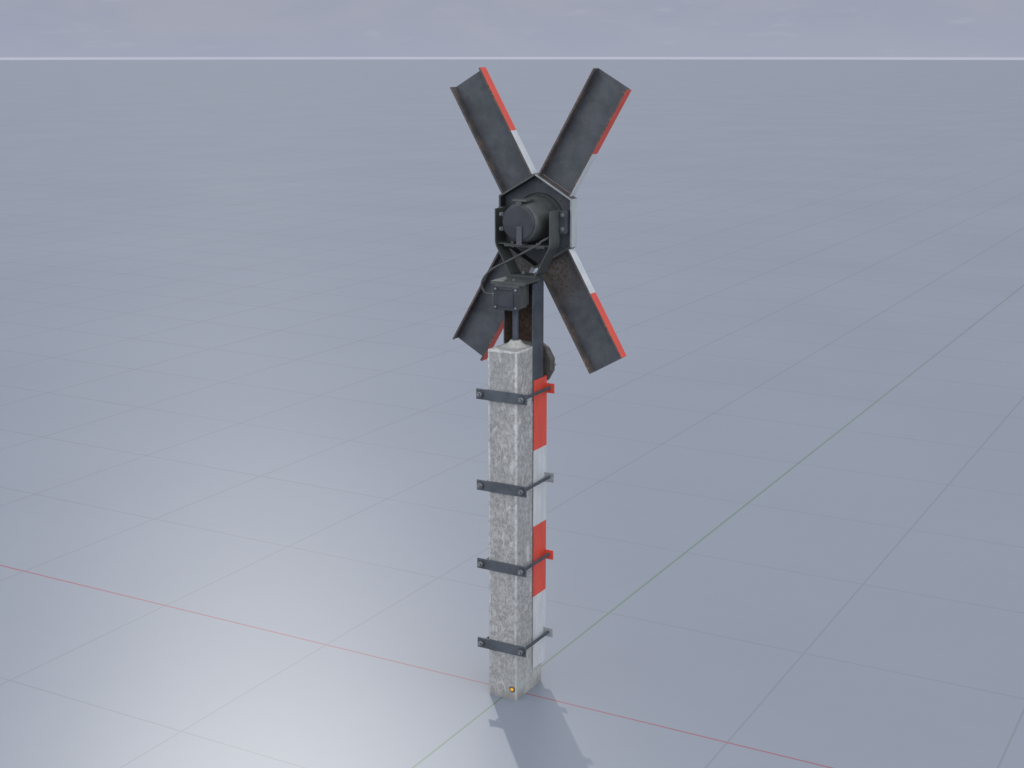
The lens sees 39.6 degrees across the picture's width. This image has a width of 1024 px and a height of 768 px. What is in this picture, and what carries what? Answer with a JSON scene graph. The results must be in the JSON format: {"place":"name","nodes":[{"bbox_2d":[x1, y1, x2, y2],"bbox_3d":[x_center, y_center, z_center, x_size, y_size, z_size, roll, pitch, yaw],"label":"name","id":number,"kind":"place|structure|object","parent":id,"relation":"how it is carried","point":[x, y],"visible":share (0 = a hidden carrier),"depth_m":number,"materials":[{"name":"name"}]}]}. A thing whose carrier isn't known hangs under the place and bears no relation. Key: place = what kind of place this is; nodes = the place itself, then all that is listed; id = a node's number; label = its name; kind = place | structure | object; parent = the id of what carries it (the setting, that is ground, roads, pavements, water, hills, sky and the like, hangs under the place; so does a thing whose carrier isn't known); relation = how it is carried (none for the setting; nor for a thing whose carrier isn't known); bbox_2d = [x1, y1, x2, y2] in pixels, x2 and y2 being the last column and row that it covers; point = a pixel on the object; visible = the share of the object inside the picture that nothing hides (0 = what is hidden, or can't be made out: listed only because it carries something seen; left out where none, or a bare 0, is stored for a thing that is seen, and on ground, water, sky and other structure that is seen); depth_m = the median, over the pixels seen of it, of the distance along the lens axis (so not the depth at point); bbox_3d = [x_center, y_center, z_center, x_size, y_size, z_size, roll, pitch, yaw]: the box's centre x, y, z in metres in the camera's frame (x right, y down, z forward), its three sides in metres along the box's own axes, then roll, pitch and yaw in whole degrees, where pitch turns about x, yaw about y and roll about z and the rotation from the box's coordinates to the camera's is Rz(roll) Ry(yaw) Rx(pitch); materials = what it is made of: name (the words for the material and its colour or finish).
{"place":"outdoors","nodes":[
{"label":"outdoors","id":0,"kind":"place"},
{"bbox_2d":[0,59,1023,767],"bbox_3d":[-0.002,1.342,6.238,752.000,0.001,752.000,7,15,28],"label":"ground","id":1,"kind":"structure","parent":0,"point":[244,511],"depth_m":10.73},
{"bbox_2d":[450,67,630,699],"bbox_3d":[0.031,0.057,5.995,0.819,2.712,0.362,7,15,28],"label":"crossing sign","id":2,"kind":"object","parent":1,"relation":"on","point":[535,219],"visible":1,"depth_m":5.97,"materials":[{"name":"metal"}]},
{"bbox_2d":[0,0,1023,59],"label":"sky","id":3,"kind":"structure","parent":0,"point":[29,29],"materials":[{"name":"grey"}]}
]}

